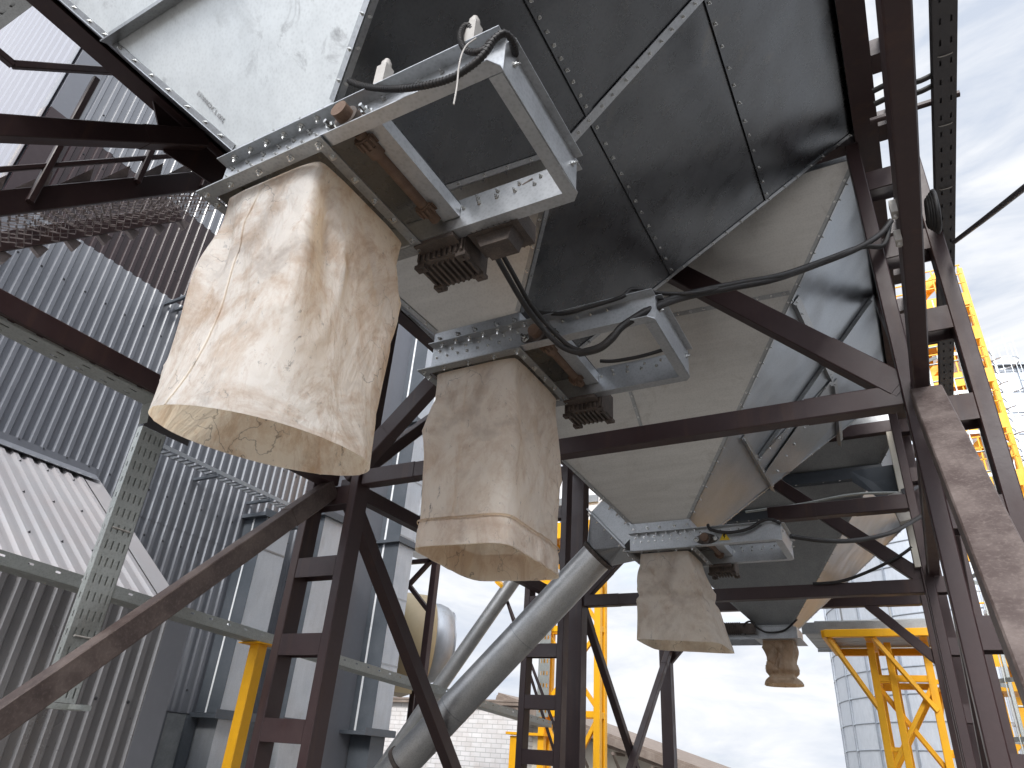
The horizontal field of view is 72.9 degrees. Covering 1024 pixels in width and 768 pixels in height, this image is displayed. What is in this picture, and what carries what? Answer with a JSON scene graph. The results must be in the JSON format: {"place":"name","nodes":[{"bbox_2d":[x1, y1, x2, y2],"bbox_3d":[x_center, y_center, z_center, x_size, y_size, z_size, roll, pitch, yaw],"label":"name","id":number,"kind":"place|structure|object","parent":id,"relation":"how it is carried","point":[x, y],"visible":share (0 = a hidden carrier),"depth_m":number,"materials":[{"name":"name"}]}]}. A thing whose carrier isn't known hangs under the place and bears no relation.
{"place":"outdoors","nodes":[
{"label":"outdoors","id":0,"kind":"place"},
{"bbox_2d":[0,0,31,29],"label":"cable tray","id":1,"kind":"object","parent":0,"point":[11,10],"visible":1,"depth_m":5.18,"materials":[{"name":"metal"}]},
{"bbox_2d":[0,48,225,264],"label":"steel staircase","id":2,"kind":"structure","parent":0,"point":[40,194],"depth_m":5.30,"materials":[{"name":"grey metal"}]},
{"bbox_2d":[393,0,1023,767],"label":"sky","id":3,"kind":"structure","parent":0,"point":[726,714],"materials":[{"name":"white"}]},
{"bbox_2d":[821,628,954,767],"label":"support tower","id":4,"kind":"structure","parent":0,"point":[896,757],"depth_m":13.14,"materials":[{"name":"yellow metal"}]},
{"bbox_2d":[801,590,980,651],"bbox_3d":[8.295,4.658,14.225,4.200,1.228,2.280,-12,-33,26],"label":"catwalk","id":5,"kind":"object","parent":4,"relation":"on","point":[811,631],"visible":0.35,"depth_m":14.13,"materials":[{"name":"metal"}]},
{"bbox_2d":[895,264,1023,727],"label":"elevator tower","id":6,"kind":"structure","parent":0,"point":[994,387],"depth_m":18.17,"materials":[{"name":"yellow metal"}]},
{"bbox_2d":[988,335,1023,461],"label":"caged ladder","id":7,"kind":"object","parent":6,"relation":"attached to","point":[1008,408],"visible":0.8,"depth_m":19.08,"materials":[{"name":"metal"}]},
{"label":"ground","id":8,"kind":"structure","parent":0,"visible":0},
{"bbox_2d":[0,431,189,767],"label":"lean to shed","id":9,"kind":"object","parent":8,"relation":"on","point":[52,514],"visible":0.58,"depth_m":6.69,"materials":[{"name":"grey metal"}]},
{"bbox_2d":[0,6,412,767],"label":"corrugated building","id":10,"kind":"structure","parent":8,"relation":"on","point":[118,290],"depth_m":10.45,"materials":[{"name":"grey metal"}]},
{"bbox_2d":[165,294,185,311],"bbox_3d":[-5.106,-1.237,11.085,0.570,0.138,0.586,-12,-33,26],"label":"wall tray","id":11,"kind":"object","parent":10,"relation":"attached to","point":[176,300],"depth_m":10.89,"materials":[{"name":"metal"}]},
{"bbox_2d":[161,444,289,508],"bbox_3d":[-4.508,1.638,11.103,0.570,0.144,3.146,-12,-33,26],"label":"wall tray","id":12,"kind":"object","parent":10,"relation":"attached to","point":[213,475],"depth_m":10.78,"materials":[{"name":"metal"}]},
{"bbox_2d":[221,641,271,767],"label":"tray post","id":13,"kind":"object","parent":8,"relation":"on","point":[237,738],"visible":0.91,"depth_m":5.96,"materials":[{"name":"yellow metal"}]},
{"bbox_2d":[0,549,551,727],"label":"cable tray","id":14,"kind":"object","parent":13,"relation":"on","point":[37,571],"visible":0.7,"depth_m":5.71,"materials":[{"name":"metal"}]},
{"bbox_2d":[185,336,433,767],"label":"grain dryer","id":15,"kind":"object","parent":8,"relation":"on","point":[249,599],"visible":0.19,"depth_m":11.87,"materials":[{"name":"grey metal"}]},
{"bbox_2d":[408,558,440,708],"bbox_3d":[-2.637,6.701,15.545,1.660,6.167,0.160,-12,-33,26],"label":"pipe mast","id":16,"kind":"object","parent":8,"relation":"on","point":[429,607],"visible":0.17,"depth_m":16.04,"materials":[{"name":"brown metal"}]},
{"bbox_2d":[394,593,456,720],"bbox_3d":[-2.633,8.226,17.665,1.730,5.554,2.360,12,-30,-14],"label":"dryer fan","id":17,"kind":"object","parent":8,"relation":"on","point":[444,637],"visible":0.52,"depth_m":17.68},
{"bbox_2d":[383,697,533,767],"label":"brick building","id":18,"kind":"structure","parent":8,"relation":"on","point":[480,738],"depth_m":31.14,"materials":[{"name":"white brick"}]},
{"bbox_2d":[374,581,553,767],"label":"spout pipe","id":19,"kind":"object","parent":8,"relation":"on","point":[499,601],"visible":0.66,"depth_m":11.85,"materials":[{"name":"metal"}]},
{"bbox_2d":[0,0,1023,767],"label":"steel gantry","id":20,"kind":"object","parent":8,"relation":"on","point":[962,504],"visible":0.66,"depth_m":4.66,"materials":[{"name":"brown metal"}]},
{"bbox_2d":[0,316,189,445],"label":"cable tray","id":21,"kind":"object","parent":20,"relation":"attached to","point":[42,346],"visible":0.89,"depth_m":4.21,"materials":[{"name":"metal"}]},
{"bbox_2d":[46,426,165,710],"bbox_3d":[-2.451,1.066,4.289,0.235,1.725,0.220,-12,-33,26],"label":"cable tray","id":22,"kind":"object","parent":21,"relation":"hanging from","point":[85,621],"visible":0.86,"depth_m":4.32,"materials":[{"name":"metal"}]},
{"bbox_2d":[57,0,690,190],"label":"hopper","id":23,"kind":"object","parent":20,"relation":"on","point":[228,76],"visible":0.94,"depth_m":2.98,"materials":[{"name":"metal"}]},
{"bbox_2d":[196,15,582,292],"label":"slide gate","id":24,"kind":"structure","parent":23,"relation":"attached to","point":[361,146],"depth_m":2.70,"materials":[{"name":"metal"}]},
{"bbox_2d":[148,162,400,475],"bbox_3d":[-0.880,-0.168,2.715,0.858,1.051,0.724,-12,-33,26],"label":"canvas sleeve","id":25,"kind":"object","parent":24,"relation":"hanging from","point":[278,356],"visible":1,"depth_m":2.50,"materials":[{"name":"beige fabric"}]},
{"bbox_2d":[346,29,518,92],"bbox_3d":[-0.287,-1.041,2.411,0.740,0.356,0.205,-12,-33,26],"label":"cable","id":26,"kind":"object","parent":24,"relation":"attached to","point":[495,38],"visible":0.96,"depth_m":2.21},
{"bbox_2d":[457,22,488,56],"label":"cable","id":27,"kind":"object","parent":24,"relation":"attached to","point":[462,44],"visible":0.78,"depth_m":2.25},
{"bbox_2d":[453,38,476,104],"bbox_3d":[-0.145,-0.951,2.107,0.044,0.330,0.020,16,-31,-21],"label":"cable tie","id":28,"kind":"object","parent":27,"relation":"attached to","point":[468,43],"visible":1,"depth_m":2.09,"materials":[{"name":"grey plastic"}]},
{"bbox_2d":[495,258,577,355],"bbox_3d":[0.036,-0.404,3.312,0.208,0.318,0.756,-19,-36,36],"label":"cable","id":29,"kind":"object","parent":24,"relation":"hanging from","point":[530,313],"visible":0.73,"depth_m":3.46,"materials":[{"name":"black rubber"}]},
{"bbox_2d":[227,0,853,347],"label":"hopper","id":30,"kind":"object","parent":20,"relation":"on","point":[703,126],"visible":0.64,"depth_m":3.96,"materials":[{"name":"metal"}]},
{"bbox_2d":[417,288,691,428],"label":"slide gate","id":31,"kind":"structure","parent":30,"relation":"attached to","point":[582,389],"depth_m":3.87,"materials":[{"name":"metal"}]},
{"bbox_2d":[415,358,561,580],"bbox_3d":[-0.090,0.480,3.786,0.597,1.043,0.655,-12,-33,26],"label":"canvas sleeve","id":32,"kind":"object","parent":31,"relation":"hanging from","point":[492,480],"visible":1,"depth_m":3.61,"materials":[{"name":"beige fabric"}]},
{"bbox_2d":[502,257,581,349],"bbox_3d":[0.054,-0.418,3.337,0.203,0.325,0.732,-19,-37,36],"label":"cable","id":33,"kind":"object","parent":31,"relation":"attached to","point":[554,332],"visible":0.73,"depth_m":3.49,"materials":[{"name":"black rubber"}]},
{"bbox_2d":[538,287,719,315],"bbox_3d":[0.641,-0.477,3.600,1.025,0.266,0.232,1,-29,6],"label":"cable","id":34,"kind":"object","parent":31,"relation":"attached to","point":[632,289],"visible":0.88,"depth_m":3.52,"materials":[{"name":"black rubber"}]},
{"bbox_2d":[600,349,662,362],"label":"cable","id":35,"kind":"object","parent":31,"relation":"attached to","point":[631,357],"visible":0.89,"depth_m":4.00,"materials":[{"name":"black rubber"}]},
{"bbox_2d":[577,218,893,356],"bbox_3d":[1.390,-0.626,3.844,2.067,1.424,0.207,10,-29,-9],"label":"cable","id":36,"kind":"object","parent":31,"relation":"attached to","point":[610,339],"visible":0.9,"depth_m":3.61,"materials":[{"name":"black rubber"}]},
{"bbox_2d":[582,225,891,348],"bbox_3d":[1.398,-0.623,3.859,2.059,1.390,0.203,10,-29,-10],"label":"cable","id":37,"kind":"object","parent":31,"relation":"attached to","point":[884,243],"visible":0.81,"depth_m":3.86,"materials":[{"name":"black rubber"}]},
{"bbox_2d":[401,156,886,526],"bbox_3d":[1.653,-1.708,8.203,4.331,7.013,3.877,-12,-33,26],"label":"hopper","id":38,"kind":"object","parent":20,"relation":"on","point":[811,214],"visible":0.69,"depth_m":6.03,"materials":[{"name":"metal"}]},
{"bbox_2d":[376,498,639,767],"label":"spout pipe","id":39,"kind":"object","parent":38,"relation":"attached to","point":[541,615],"visible":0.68,"depth_m":6.67,"materials":[{"name":"metal"}]},
{"bbox_2d":[623,519,794,579],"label":"slide gate","id":40,"kind":"structure","parent":38,"relation":"attached to","point":[718,555],"depth_m":6.28,"materials":[{"name":"metal"}]},
{"bbox_2d":[636,551,733,653],"bbox_3d":[1.538,1.963,6.219,0.740,0.785,0.608,-12,-33,26],"label":"canvas sleeve","id":41,"kind":"object","parent":40,"relation":"hanging from","point":[678,609],"visible":1,"depth_m":6.05,"materials":[{"name":"beige fabric"}]},
{"bbox_2d":[706,518,780,533],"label":"cable","id":42,"kind":"object","parent":40,"relation":"attached to","point":[757,523],"visible":1,"depth_m":5.90,"materials":[{"name":"black rubber"}]},
{"bbox_2d":[703,414,920,628],"bbox_3d":[3.985,0.532,11.890,4.331,7.053,4.029,-12,-33,26],"label":"hopper","id":43,"kind":"object","parent":20,"relation":"on","point":[849,466],"visible":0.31,"depth_m":9.60,"materials":[{"name":"metal"}]},
{"bbox_2d":[724,622,807,645],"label":"slide gate","id":44,"kind":"structure","parent":43,"relation":"attached to","point":[736,631],"depth_m":9.96,"materials":[{"name":"metal"}]},
{"bbox_2d":[743,619,797,634],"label":"cable","id":45,"kind":"object","parent":44,"relation":"attached to","point":[780,631],"visible":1,"depth_m":9.83,"materials":[{"name":"black rubber"}]},
{"bbox_2d":[762,640,803,687],"bbox_3d":[3.854,3.994,9.887,0.534,0.570,0.513,-12,-33,26],"label":"canvas sleeve","id":46,"kind":"object","parent":44,"relation":"hanging from","point":[782,668],"visible":1,"depth_m":9.77,"materials":[{"name":"beige fabric"}]},
{"bbox_2d":[812,546,912,584],"bbox_3d":[4.129,2.147,8.175,1.130,0.393,0.036,-12,-33,26],"label":"cable","id":47,"kind":"object","parent":43,"relation":"attached to","point":[907,550],"visible":1,"depth_m":8.11,"materials":[{"name":"black rubber"}]},
{"bbox_2d":[889,485,918,525],"bbox_3d":[4.614,1.386,8.076,0.374,0.498,0.222,-12,-33,26],"label":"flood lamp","id":48,"kind":"object","parent":43,"relation":"attached to","point":[903,517],"visible":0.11,"depth_m":7.96,"materials":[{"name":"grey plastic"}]},
{"bbox_2d":[745,491,896,512],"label":"cable","id":49,"kind":"object","parent":20,"relation":"attached to","point":[830,498],"visible":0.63,"depth_m":8.59,"materials":[{"name":"rubber"}]},
{"bbox_2d":[789,514,921,543],"bbox_3d":[3.292,1.261,6.337,2.045,0.698,0.173,18,-32,-23],"label":"cable","id":50,"kind":"object","parent":20,"relation":"hanging from","point":[860,539],"visible":0.96,"depth_m":6.01,"materials":[{"name":"black rubber"}]},
{"bbox_2d":[888,199,898,219],"bbox_3d":[1.496,-0.678,2.713,0.024,0.076,0.044,-12,-33,26],"label":"junction box","id":51,"kind":"object","parent":20,"relation":"attached to","point":[893,208],"visible":1,"depth_m":2.70,"materials":[{"name":"grey plastic"}]},
{"bbox_2d":[893,229,902,246],"bbox_3d":[1.547,-0.578,2.773,0.024,0.068,0.044,-12,-33,26],"label":"junction box","id":52,"kind":"object","parent":20,"relation":"attached to","point":[897,238],"visible":1,"depth_m":2.76,"materials":[{"name":"grey plastic"}]},
{"bbox_2d":[870,0,959,395],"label":"cable tray","id":53,"kind":"object","parent":20,"relation":"attached to","point":[941,76],"visible":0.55,"depth_m":3.62,"materials":[{"name":"grey metal"}]},
{"bbox_2d":[924,189,941,233],"bbox_3d":[2.155,-0.881,3.554,0.068,0.248,0.203,-12,-33,26],"label":"cable coil","id":54,"kind":"object","parent":53,"relation":"hanging from","point":[933,217],"visible":1,"depth_m":3.49,"materials":[{"name":"black rubber"}]},
{"bbox_2d":[952,184,1023,243],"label":"cable","id":55,"kind":"object","parent":53,"relation":"attached to","point":[1010,198],"visible":1,"depth_m":3.18,"materials":[{"name":"black rubber"}]},
{"bbox_2d":[929,300,1023,753],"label":"caged ladder","id":56,"kind":"object","parent":20,"relation":"attached to","point":[1007,681],"visible":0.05,"depth_m":8.52,"materials":[{"name":"metal"}]},
{"bbox_2d":[506,731,547,767],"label":"yellow post","id":57,"kind":"object","parent":8,"relation":"on","point":[512,752],"visible":0.61,"depth_m":17.96,"materials":[{"name":"metal"}]},
{"bbox_2d":[536,520,606,767],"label":"elevator tower","id":58,"kind":"structure","parent":8,"relation":"on","point":[598,716],"depth_m":17.84,"materials":[{"name":"yellow metal"}]},
{"bbox_2d":[413,484,601,558],"bbox_3d":[-0.210,4.420,22.881,7.754,2.030,2.300,-12,-33,26],"label":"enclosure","id":59,"kind":"object","parent":58,"relation":"on","point":[594,500],"visible":0.02,"depth_m":20.76,"materials":[{"name":"metal"}]},
{"bbox_2d":[536,631,550,716],"bbox_3d":[0.860,7.440,18.468,0.340,2.600,0.003,-12,-33,26],"label":"cable tray","id":60,"kind":"object","parent":58,"relation":"attached to","point":[542,667],"visible":0.41,"depth_m":18.33,"materials":[{"name":"metal"}]},
{"bbox_2d":[496,692,729,767],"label":"gabled building","id":61,"kind":"structure","parent":8,"relation":"on","point":[651,756],"depth_m":29.10,"materials":[{"name":"white brick"}]},
{"bbox_2d":[823,362,1023,767],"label":"grain silo","id":62,"kind":"object","parent":8,"relation":"on","point":[863,746],"visible":0.1,"depth_m":33.91,"materials":[{"name":"metal"}]},
{"bbox_2d":[954,358,989,469],"bbox_3d":[12.326,3.964,17.165,0.460,14.500,0.460,-12,-33,26],"label":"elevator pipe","id":63,"kind":"object","parent":8,"relation":"on","point":[974,440],"depth_m":18.49,"materials":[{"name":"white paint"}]},
{"bbox_2d":[932,356,1023,753],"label":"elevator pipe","id":64,"kind":"object","parent":8,"relation":"on","point":[984,611],"visible":0.11,"depth_m":16.16,"materials":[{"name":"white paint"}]},
{"bbox_2d":[1001,682,1022,753],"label":"yellow post","id":65,"kind":"object","parent":8,"relation":"on","point":[1005,694],"visible":0.09,"depth_m":9.44,"materials":[{"name":"metal"}]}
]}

